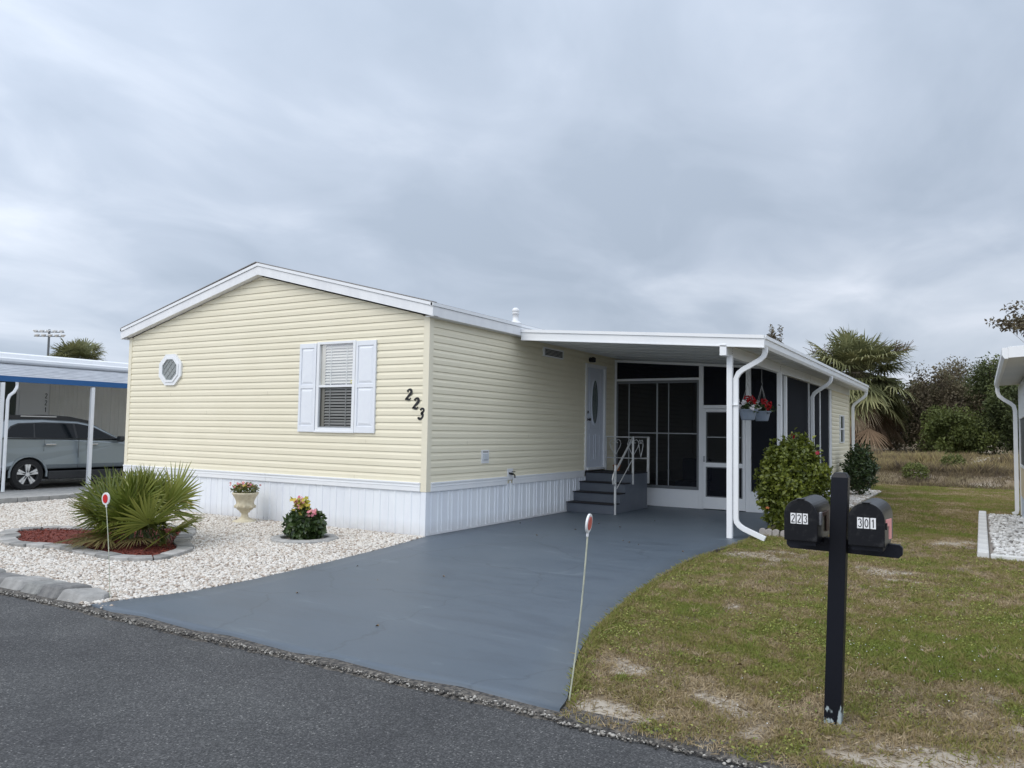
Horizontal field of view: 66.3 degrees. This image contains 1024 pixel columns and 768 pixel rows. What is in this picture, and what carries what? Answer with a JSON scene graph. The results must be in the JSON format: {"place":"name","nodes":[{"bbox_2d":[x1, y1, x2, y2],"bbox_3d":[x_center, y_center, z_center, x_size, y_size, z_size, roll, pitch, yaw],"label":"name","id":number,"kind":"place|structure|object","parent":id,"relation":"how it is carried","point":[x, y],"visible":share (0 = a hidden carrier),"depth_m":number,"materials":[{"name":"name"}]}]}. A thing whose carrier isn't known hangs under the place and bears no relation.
{"place":"outdoors","nodes":[
{"label":"outdoors","id":0,"kind":"place"},
{"bbox_2d":[0,497,16,503],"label":"border block","id":1,"kind":"structure","parent":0,"point":[4,500],"depth_m":15.00,"materials":[{"name":"concrete"}]},
{"bbox_2d":[17,496,26,501],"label":"border block","id":2,"kind":"structure","parent":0,"point":[21,499],"depth_m":15.20,"materials":[{"name":"concrete"}]},
{"bbox_2d":[23,495,48,501],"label":"border block","id":3,"kind":"structure","parent":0,"point":[37,498],"depth_m":15.44,"materials":[{"name":"concrete"}]},
{"bbox_2d":[48,494,69,499],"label":"border block","id":4,"kind":"structure","parent":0,"point":[57,496],"depth_m":15.83,"materials":[{"name":"concrete"}]},
{"bbox_2d":[68,599,113,608],"bbox_3d":[-3.779,1.960,7.021,0.575,0.036,0.224,-1,-4,31],"label":"scattered pebble","id":5,"kind":"object","parent":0,"point":[85,603],"visible":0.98,"depth_m":6.96,"materials":[{"name":"white stone"}]},
{"bbox_2d":[0,499,424,603],"bbox_3d":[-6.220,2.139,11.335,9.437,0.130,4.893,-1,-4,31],"label":"pebble gravel","id":6,"kind":"structure","parent":0,"point":[240,551],"depth_m":9.36,"materials":[{"name":"white gravel"}]},
{"bbox_2d":[0,537,16,542],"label":"edging stone","id":7,"kind":"object","parent":6,"relation":"on","point":[7,538],"visible":0.5,"depth_m":10.36,"materials":[{"name":"concrete"}]},
{"bbox_2d":[0,531,19,536],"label":"edging stone","id":8,"kind":"object","parent":6,"relation":"on","point":[6,533],"visible":0.46,"depth_m":10.81,"materials":[{"name":"concrete"}]},
{"bbox_2d":[2,539,19,545],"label":"edging stone","id":9,"kind":"object","parent":6,"relation":"on","point":[6,542],"visible":0.47,"depth_m":10.15,"materials":[{"name":"concrete"}]},
{"bbox_2d":[1,534,20,537],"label":"edging stone","id":10,"kind":"object","parent":6,"relation":"on","point":[15,535],"visible":0.44,"depth_m":10.65,"materials":[{"name":"concrete"}]},
{"bbox_2d":[10,541,33,546],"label":"edging stone","id":11,"kind":"object","parent":6,"relation":"on","point":[21,543],"visible":0.56,"depth_m":9.97,"materials":[{"name":"concrete"}]},
{"bbox_2d":[20,526,41,530],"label":"edging stone","id":12,"kind":"object","parent":6,"relation":"on","point":[31,528],"visible":0.45,"depth_m":11.40,"materials":[{"name":"concrete"}]},
{"bbox_2d":[26,542,52,548],"bbox_3d":[-6.020,2.073,9.983,0.269,0.087,0.213,0,-4,16],"label":"edging stone","id":13,"kind":"object","parent":6,"relation":"on","point":[40,545],"visible":0.54,"depth_m":9.90,"materials":[{"name":"concrete"}]},
{"bbox_2d":[42,526,61,529],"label":"edging stone","id":14,"kind":"object","parent":6,"relation":"on","point":[51,527],"visible":0.45,"depth_m":11.47,"materials":[{"name":"concrete"}]},
{"bbox_2d":[44,543,71,549],"bbox_3d":[-5.739,2.075,9.907,0.323,0.083,0.207,0,-4,20],"label":"edging stone","id":15,"kind":"object","parent":6,"relation":"on","point":[54,546],"visible":0.45,"depth_m":9.85,"materials":[{"name":"concrete"}]},
{"bbox_2d":[60,545,86,551],"bbox_3d":[-5.473,2.067,9.769,0.289,0.089,0.207,-1,-4,31],"label":"edging stone","id":16,"kind":"object","parent":6,"relation":"on","point":[62,548],"visible":0.41,"depth_m":9.70,"materials":[{"name":"concrete"}]},
{"bbox_2d":[72,548,93,554],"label":"edging stone","id":17,"kind":"object","parent":6,"relation":"on","point":[79,551],"visible":0.48,"depth_m":9.55,"materials":[{"name":"concrete"}]},
{"bbox_2d":[84,550,105,556],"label":"edging stone","id":18,"kind":"object","parent":6,"relation":"on","point":[91,553],"visible":0.45,"depth_m":9.39,"materials":[{"name":"concrete"}]},
{"bbox_2d":[17,527,180,556],"bbox_3d":[-5.552,2.079,10.321,3.015,0.030,2.149,-7,-9,68],"label":"mulch bed","id":19,"kind":"object","parent":6,"relation":"on","point":[93,547],"visible":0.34,"depth_m":10.34,"materials":[{"name":"brown wood"}]},
{"bbox_2d":[52,460,204,550],"bbox_3d":[-5.102,1.676,10.250,2.426,1.367,1.654,-1,-4,31],"label":"fan palm","id":20,"kind":"object","parent":19,"relation":"on","point":[139,501],"visible":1,"depth_m":10.10,"materials":[{"name":"green plant"}]},
{"bbox_2d":[102,492,109,597],"bbox_3d":[-3.766,1.513,7.282,0.191,0.997,0.020,-1,-4,28],"label":"driveway marker","id":21,"kind":"object","parent":6,"relation":"on","point":[105,498],"visible":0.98,"depth_m":7.31,"materials":[{"name":"white plastic"}]},
{"bbox_2d":[96,552,120,559],"bbox_3d":[-4.776,2.050,9.272,0.271,0.091,0.215,-1,-4,31],"label":"edging stone","id":22,"kind":"object","parent":6,"relation":"on","point":[103,555],"visible":0.53,"depth_m":9.20,"materials":[{"name":"concrete"}]},
{"bbox_2d":[109,554,135,560],"bbox_3d":[-4.547,2.049,9.155,0.262,0.085,0.217,0,-4,15],"label":"edging stone","id":23,"kind":"object","parent":6,"relation":"on","point":[123,557],"visible":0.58,"depth_m":9.08,"materials":[{"name":"concrete"}]},
{"bbox_2d":[128,555,152,561],"bbox_3d":[-4.294,2.049,9.115,0.269,0.087,0.212,1,-3,-3],"label":"edging stone","id":24,"kind":"object","parent":6,"relation":"on","point":[136,558],"visible":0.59,"depth_m":9.03,"materials":[{"name":"concrete"}]},
{"bbox_2d":[153,554,172,560],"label":"edging stone","id":25,"kind":"object","parent":6,"relation":"on","point":[161,556],"visible":0.56,"depth_m":9.17,"materials":[{"name":"concrete"}]},
{"bbox_2d":[160,550,184,556],"bbox_3d":[-4.087,2.068,9.457,0.211,0.085,0.269,1,-3,5],"label":"edging stone","id":26,"kind":"object","parent":6,"relation":"on","point":[176,552],"visible":0.5,"depth_m":9.41,"materials":[{"name":"concrete"}]},
{"bbox_2d":[173,538,190,541],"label":"edging stone","id":27,"kind":"object","parent":6,"relation":"on","point":[182,539],"visible":0.48,"depth_m":10.44,"materials":[{"name":"concrete"}]},
{"bbox_2d":[173,541,191,544],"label":"edging stone","id":28,"kind":"object","parent":6,"relation":"on","point":[181,543],"visible":0.48,"depth_m":10.17,"materials":[{"name":"concrete"}]},
{"bbox_2d":[173,547,192,553],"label":"edging stone","id":29,"kind":"object","parent":6,"relation":"on","point":[187,549],"visible":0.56,"depth_m":9.71,"materials":[{"name":"concrete"}]},
{"bbox_2d":[175,534,192,538],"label":"edging stone","id":30,"kind":"object","parent":6,"relation":"on","point":[186,536],"visible":0.43,"depth_m":10.70,"materials":[{"name":"concrete"}]},
{"bbox_2d":[232,491,258,522],"bbox_3d":[-4.306,1.989,12.638,0.413,0.484,0.413,-1,-4,31],"label":"garden urn","id":31,"kind":"object","parent":6,"relation":"on","point":[244,505],"visible":0.97,"depth_m":12.53,"materials":[{"name":"stone"}]},
{"bbox_2d":[230,481,260,492],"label":"potted flowers","id":32,"kind":"object","parent":31,"relation":"in","point":[239,488],"visible":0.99,"depth_m":12.57,"materials":[{"name":"pink plant"}]},
{"bbox_2d":[270,533,338,543],"bbox_3d":[-2.870,2.153,10.845,0.935,0.085,0.892,-1,-4,31],"label":"tree ring","id":33,"kind":"object","parent":6,"relation":"on","point":[280,538],"visible":0.52,"depth_m":10.56,"materials":[{"name":"concrete"}]},
{"bbox_2d":[281,496,327,539],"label":"flowering plant","id":34,"kind":"object","parent":33,"relation":"in","point":[303,520],"visible":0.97,"depth_m":10.71,"materials":[{"name":"green plant"}]},
{"bbox_2d":[0,595,749,767],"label":"road","id":35,"kind":"structure","parent":0,"point":[79,690],"depth_m":4.43,"materials":[{"name":"grey asphalt"}]},
{"bbox_2d":[91,505,773,711],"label":"driveway","id":36,"kind":"structure","parent":0,"point":[495,610],"depth_m":7.25,"materials":[{"name":"paint"}]},
{"bbox_2d":[566,470,646,514],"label":"entry steps","id":37,"kind":"structure","parent":36,"relation":"on","point":[594,494],"depth_m":15.22,"materials":[{"name":"paint"}]},
{"bbox_2d":[605,436,649,514],"bbox_3d":[1.926,1.757,15.503,0.978,1.452,1.851,-1,-4,31],"label":"stair railing","id":38,"kind":"object","parent":37,"relation":"on","point":[632,440],"visible":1,"depth_m":15.68,"materials":[{"name":"metal"}]},
{"bbox_2d":[521,329,869,540],"bbox_3d":[5.132,1.042,17.669,4.068,3.263,12.735,-1,-4,31],"label":"carport","id":39,"kind":"object","parent":36,"relation":"on","point":[765,352],"visible":0.84,"depth_m":12.87,"materials":[{"name":"white metal"}]},
{"bbox_2d":[739,380,761,419],"bbox_3d":[3.834,0.136,12.798,0.441,0.905,0.478,-1,-4,31],"label":"hanging basket","id":40,"kind":"object","parent":39,"relation":"hanging from","point":[747,411],"visible":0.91,"depth_m":12.68,"materials":[{"name":"plastic"}]},
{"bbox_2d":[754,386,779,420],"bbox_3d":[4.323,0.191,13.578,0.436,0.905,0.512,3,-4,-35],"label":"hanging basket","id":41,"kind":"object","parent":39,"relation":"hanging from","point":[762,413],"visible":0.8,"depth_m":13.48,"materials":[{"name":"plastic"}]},
{"bbox_2d":[0,0,1023,437],"label":"sky","id":42,"kind":"structure","parent":0,"point":[811,169],"materials":[{"name":"grey"}]},
{"bbox_2d":[553,438,1023,767],"bbox_3d":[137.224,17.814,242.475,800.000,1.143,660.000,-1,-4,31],"label":"ground","id":43,"kind":"structure","parent":0,"point":[602,703],"depth_m":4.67,"materials":[{"name":"green plant"}]},
{"bbox_2d":[0,572,25,583],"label":"curb block","id":44,"kind":"structure","parent":43,"relation":"on","point":[3,576],"depth_m":7.94,"materials":[{"name":"concrete"}]},
{"bbox_2d":[0,576,53,589],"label":"curb block","id":45,"kind":"structure","parent":43,"relation":"on","point":[16,583],"depth_m":7.67,"materials":[{"name":"concrete"}]},
{"bbox_2d":[20,580,69,593],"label":"curb block","id":46,"kind":"structure","parent":43,"relation":"on","point":[33,587],"depth_m":7.49,"materials":[{"name":"concrete"}]},
{"bbox_2d":[33,329,65,355],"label":"light mast","id":47,"kind":"object","parent":43,"relation":"on","point":[48,331],"visible":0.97,"depth_m":115.52,"materials":[{"name":"grey metal"}]},
{"bbox_2d":[0,478,115,496],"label":"neighbour carport slab","id":48,"kind":"structure","parent":43,"relation":"on","point":[55,487],"depth_m":17.91,"materials":[{"name":"concrete"}]},
{"bbox_2d":[0,415,124,489],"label":"parked car","id":49,"kind":"object","parent":48,"relation":"on","point":[40,448],"visible":0.55,"depth_m":18.10,"materials":[{"name":"silver metal"}]},
{"bbox_2d":[0,352,127,491],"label":"neighbour home","id":50,"kind":"object","parent":48,"relation":"on","point":[93,392],"visible":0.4,"depth_m":19.99,"materials":[{"name":"white"}]},
{"bbox_2d":[18,391,43,414],"bbox_3d":[-12.299,1.305,19.995,0.025,2.250,0.600,-1,-4,31],"label":"window","id":51,"kind":"structure","parent":50,"relation":"in","point":[30,402],"depth_m":20.03,"materials":[{"name":"white"}]},
{"bbox_2d":[15,382,49,480],"bbox_3d":[-12.314,1.011,20.071,0.060,2.955,0.800,-1,-4,31],"label":"door section","id":52,"kind":"structure","parent":50,"relation":"in","point":[45,388],"depth_m":20.15,"materials":[{"name":"white"}]},
{"bbox_2d":[37,582,91,598],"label":"curb block","id":53,"kind":"structure","parent":43,"relation":"on","point":[52,591],"depth_m":7.33,"materials":[{"name":"concrete"}]},
{"bbox_2d":[49,337,106,360],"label":"cabbage palm","id":54,"kind":"object","parent":43,"relation":"on","point":[80,349],"visible":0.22,"depth_m":41.03,"materials":[{"name":"green plant"}]},
{"bbox_2d":[57,587,108,602],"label":"curb block","id":55,"kind":"structure","parent":43,"relation":"on","point":[78,595],"depth_m":7.15,"materials":[{"name":"concrete"}]},
{"bbox_2d":[120,262,666,536],"bbox_3d":[-0.180,0.587,19.997,7.448,4.333,16.250,-1,-4,31],"label":"mobile home","id":56,"kind":"object","parent":43,"relation":"on","point":[343,404],"visible":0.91,"depth_m":12.89,"materials":[{"name":"beige plastic"}]},
{"bbox_2d":[159,354,182,384],"bbox_3d":[-6.252,-0.260,14.346,0.630,0.570,0.058,-1,-4,31],"label":"octagonal window","id":57,"kind":"structure","parent":56,"relation":"in","point":[170,367],"depth_m":14.32,"materials":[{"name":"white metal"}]},
{"bbox_2d":[313,340,356,432],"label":"window","id":58,"kind":"structure","parent":56,"relation":"in","point":[336,360],"depth_m":12.34,"materials":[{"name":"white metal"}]},
{"bbox_2d":[584,363,606,469],"bbox_3d":[1.722,0.682,16.219,0.136,2.160,1.000,-1,-4,31],"label":"entry door","id":59,"kind":"structure","parent":56,"relation":"in","point":[595,375],"depth_m":16.23,"materials":[{"name":"white metal"}]},
{"bbox_2d":[0,587,844,767],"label":"road edge","id":60,"kind":"object","parent":43,"relation":"on","point":[466,691],"visible":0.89,"depth_m":4.89,"materials":[{"name":"grey gravel"}]},
{"bbox_2d":[0,589,772,767],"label":"loose aggregate","id":61,"kind":"object","parent":60,"relation":"on","point":[602,732],"visible":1,"depth_m":4.94,"materials":[{"name":"grey gravel"}]},
{"bbox_2d":[568,514,592,700],"bbox_3d":[0.407,1.355,4.702,0.137,1.148,0.100,0,-3,9],"label":"driveway marker","id":62,"kind":"object","parent":43,"relation":"on","point":[588,522],"visible":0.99,"depth_m":4.71,"materials":[{"name":"white plastic"}]},
{"bbox_2d":[207,518,1016,727],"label":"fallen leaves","id":63,"kind":"object","parent":43,"relation":"on","point":[739,663],"visible":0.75,"depth_m":7.25,"materials":[{"name":"brown plant"}]},
{"bbox_2d":[562,533,765,706],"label":"edge grass","id":64,"kind":"structure","parent":43,"relation":"on","point":[612,615],"depth_m":6.54,"materials":[{"name":"green plant"}]},
{"bbox_2d":[653,539,746,581],"bbox_3d":[2.603,2.194,10.104,0.120,0.079,4.653,-1,-4,31],"label":"lawn edging","id":65,"kind":"object","parent":43,"relation":"on","point":[717,550],"visible":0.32,"depth_m":9.69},
{"bbox_2d":[614,360,831,512],"bbox_3d":[5.134,1.163,18.372,3.610,3.130,5.435,-1,-4,31],"label":"screened porch","id":66,"kind":"object","parent":43,"relation":"on","point":[678,417],"visible":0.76,"depth_m":16.23,"materials":[{"name":"black fabric"}]},
{"bbox_2d":[703,409,745,510],"bbox_3d":[4.256,1.508,15.739,0.852,2.020,0.065,-1,-4,31],"label":"screen door","id":67,"kind":"structure","parent":66,"relation":"in","point":[714,420],"depth_m":15.81,"materials":[{"name":"white metal"}]},
{"bbox_2d":[766,324,783,342],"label":"leafy tree","id":68,"kind":"object","parent":43,"relation":"on","point":[772,335],"visible":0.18,"depth_m":47.81,"materials":[{"name":"green plant"}]},
{"bbox_2d":[772,529,779,536],"bbox_3d":[4.037,2.294,11.988,0.098,0.139,0.060,-1,-4,31],"label":"scalloped brick","id":69,"kind":"object","parent":43,"relation":"on","point":[775,532],"visible":0.71,"depth_m":11.97,"materials":[{"name":"concrete"}]},
{"bbox_2d":[753,427,832,530],"bbox_3d":[4.488,1.544,12.476,1.264,1.720,1.234,2,-3,-11],"label":"hibiscus shrub","id":70,"kind":"object","parent":43,"relation":"on","point":[791,470],"visible":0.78,"depth_m":12.25,"materials":[{"name":"green plant"}]},
{"bbox_2d":[571,535,1023,767],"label":"clover","id":71,"kind":"object","parent":43,"relation":"on","point":[796,629],"visible":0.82,"depth_m":6.52,"materials":[{"name":"green plant"}]},
{"bbox_2d":[832,390,849,474],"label":"storage shed","id":72,"kind":"structure","parent":43,"relation":"on","point":[840,425],"depth_m":20.80,"materials":[{"name":"beige plastic"}]},
{"bbox_2d":[838,415,844,442],"bbox_3d":[8.874,1.213,21.100,0.050,0.740,0.760,-1,-4,31],"label":"window","id":73,"kind":"structure","parent":72,"relation":"in","point":[841,421],"depth_m":21.11,"materials":[{"name":"white metal"}]},
{"bbox_2d":[787,472,902,724],"bbox_3d":[1.880,1.228,4.462,0.620,1.442,0.130,-1,-4,31],"label":"mailbox post","id":74,"kind":"object","parent":43,"relation":"on","point":[836,545],"visible":0.81,"depth_m":4.42,"materials":[{"name":"paint"}]},
{"bbox_2d":[784,495,829,545],"bbox_3d":[1.723,0.780,4.545,0.186,0.260,0.482,-1,-4,31],"label":"mailbox","id":75,"kind":"object","parent":74,"relation":"attached to","point":[807,520],"visible":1,"depth_m":4.37,"materials":[{"name":"black metal"}]},
{"bbox_2d":[784,499,817,541],"bbox_3d":[1.607,0.756,4.361,0.176,0.230,0.019,-1,-4,31],"label":"door","id":76,"kind":"structure","parent":75,"relation":"in","point":[808,532],"depth_m":4.35,"materials":[{"name":"black metal"}]},
{"bbox_2d":[848,498,892,551],"bbox_3d":[2.016,0.775,4.371,0.201,0.260,0.482,-1,-4,31],"label":"mailbox","id":77,"kind":"object","parent":74,"relation":"attached to","point":[870,524],"visible":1,"depth_m":4.19,"materials":[{"name":"black metal"}]},
{"bbox_2d":[848,503,884,547],"bbox_3d":[1.894,0.751,4.189,0.180,0.230,0.019,-1,-4,31],"label":"door","id":78,"kind":"structure","parent":77,"relation":"in","point":[869,537],"depth_m":4.18,"materials":[{"name":"black metal"}]},
{"bbox_2d":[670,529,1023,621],"bbox_3d":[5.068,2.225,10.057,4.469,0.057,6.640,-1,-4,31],"label":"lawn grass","id":79,"kind":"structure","parent":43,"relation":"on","point":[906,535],"depth_m":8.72,"materials":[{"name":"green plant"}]},
{"bbox_2d":[803,324,921,452],"bbox_3d":[16.245,0.294,37.058,5.736,6.481,5.473,-1,-4,31],"label":"cabbage palm","id":80,"kind":"object","parent":43,"relation":"on","point":[855,356],"visible":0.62,"depth_m":35.90,"materials":[{"name":"green plant"}]},
{"bbox_2d":[870,385,918,450],"bbox_3d":[19.985,1.609,40.584,4.096,4.045,4.200,3,-4,-36],"label":"wild bush","id":81,"kind":"object","parent":43,"relation":"on","point":[896,445],"visible":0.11,"depth_m":39.91,"materials":[{"name":"green plant"}]},
{"bbox_2d":[899,461,929,479],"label":"weed clump","id":82,"kind":"object","parent":43,"relation":"on","point":[915,467],"visible":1,"depth_m":25.34,"materials":[{"name":"green plant"}]},
{"bbox_2d":[902,390,945,451],"bbox_3d":[19.833,1.796,36.588,2.674,3.382,3.137,2,-4,-14],"label":"wild bush","id":83,"kind":"object","parent":43,"relation":"on","point":[909,433],"visible":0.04,"depth_m":36.87,"materials":[{"name":"green plant"}]},
{"bbox_2d":[850,448,1019,489],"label":"dry bank grass","id":84,"kind":"structure","parent":43,"relation":"on","point":[893,462],"depth_m":26.09,"materials":[{"name":"beige plant"}]},
{"bbox_2d":[865,378,1004,449],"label":"woods","id":85,"kind":"object","parent":43,"relation":"on","point":[909,403],"depth_m":55.83,"materials":[{"name":"green plant"}]},
{"bbox_2d":[849,481,1021,534],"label":"lawn grass","id":86,"kind":"structure","parent":43,"relation":"on","point":[929,497],"depth_m":17.92,"materials":[{"name":"green plant"}]},
{"bbox_2d":[901,360,990,451],"bbox_3d":[19.709,1.157,35.588,3.619,4.512,3.688,-1,-4,31],"label":"wild bush","id":87,"kind":"object","parent":43,"relation":"on","point":[953,393],"visible":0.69,"depth_m":35.37,"materials":[{"name":"green plant"}]},
{"bbox_2d":[939,453,965,466],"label":"weed clump","id":88,"kind":"object","parent":43,"relation":"on","point":[950,457],"visible":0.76,"depth_m":27.34,"materials":[{"name":"green plant"}]},
{"bbox_2d":[916,403,999,454],"bbox_3d":[18.817,2.014,33.102,3.161,2.354,3.000,-1,-4,31],"label":"wild bush","id":89,"kind":"object","parent":43,"relation":"on","point":[961,437],"visible":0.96,"depth_m":32.48,"materials":[{"name":"green plant"}]},
{"bbox_2d":[931,356,1004,447],"bbox_3d":[22.875,1.003,39.144,5.015,5.216,4.526,-1,-4,31],"label":"wild bush","id":90,"kind":"object","parent":43,"relation":"on","point":[959,368],"visible":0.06,"depth_m":39.48,"materials":[{"name":"green plant"}]},
{"bbox_2d":[931,351,1016,453],"bbox_3d":[21.938,1.018,35.559,4.023,4.878,4.230,2,-4,-19],"label":"wild bush","id":91,"kind":"object","parent":43,"relation":"on","point":[984,373],"visible":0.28,"depth_m":35.33,"materials":[{"name":"green plant"}]},
{"bbox_2d":[977,541,988,547],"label":"bed curb","id":92,"kind":"structure","parent":43,"relation":"on","point":[983,543],"depth_m":10.92,"materials":[{"name":"white concrete"}]},
{"bbox_2d":[977,546,989,557],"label":"bed curb","id":93,"kind":"structure","parent":43,"relation":"on","point":[982,551],"depth_m":10.18,"materials":[{"name":"white concrete"}]},
{"bbox_2d":[987,514,993,556],"bbox_3d":[8.590,2.449,12.632,1.570,0.040,6.650,-1,-4,31],"label":"neighbour gravel bed","id":94,"kind":"object","parent":43,"relation":"on","point":[990,545],"visible":0.2,"depth_m":11.91,"materials":[{"name":"grey gravel"}]},
{"bbox_2d":[973,384,1018,454],"bbox_3d":[20.787,1.480,32.431,3.484,3.432,3.129,4,-4,-38],"label":"wild bush","id":95,"kind":"object","parent":43,"relation":"on","point":[1001,412],"visible":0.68,"depth_m":31.98,"materials":[{"name":"green plant"}]},
{"bbox_2d":[984,354,1015,394],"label":"wild bush","id":96,"kind":"object","parent":43,"relation":"on","point":[994,360],"visible":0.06,"depth_m":34.37,"materials":[{"name":"green plant"}]},
{"bbox_2d":[984,300,1023,340],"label":"leafy tree","id":97,"kind":"object","parent":43,"relation":"on","point":[1019,321],"visible":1,"depth_m":44.73,"materials":[{"name":"green plant"}]},
{"bbox_2d":[991,554,1023,561],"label":"bed front curb","id":98,"kind":"structure","parent":43,"relation":"on","point":[1010,557],"depth_m":10.01,"materials":[{"name":"white concrete"}]},
{"bbox_2d":[994,345,1023,517],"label":"neighbour carport home","id":99,"kind":"object","parent":43,"relation":"on","point":[1010,369],"visible":0.94,"depth_m":15.01,"materials":[{"name":"white metal"}]},
{"bbox_2d":[849,489,880,507],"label":"pebble gravel","id":100,"kind":"structure","parent":0,"point":[855,499],"depth_m":19.47,"materials":[{"name":"white gravel"}]},
{"bbox_2d":[988,513,1023,555],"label":"pebble gravel","id":101,"kind":"structure","parent":0,"point":[1006,532],"depth_m":12.38,"materials":[{"name":"white gravel"}]},
{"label":"shed gravel bed","id":102,"kind":"structure","parent":0,"visible":0},
{"bbox_2d":[839,442,880,494],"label":"glossy shrub","id":103,"kind":"object","parent":102,"relation":"on","point":[859,468],"visible":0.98,"depth_m":19.98,"materials":[{"name":"green plant"}]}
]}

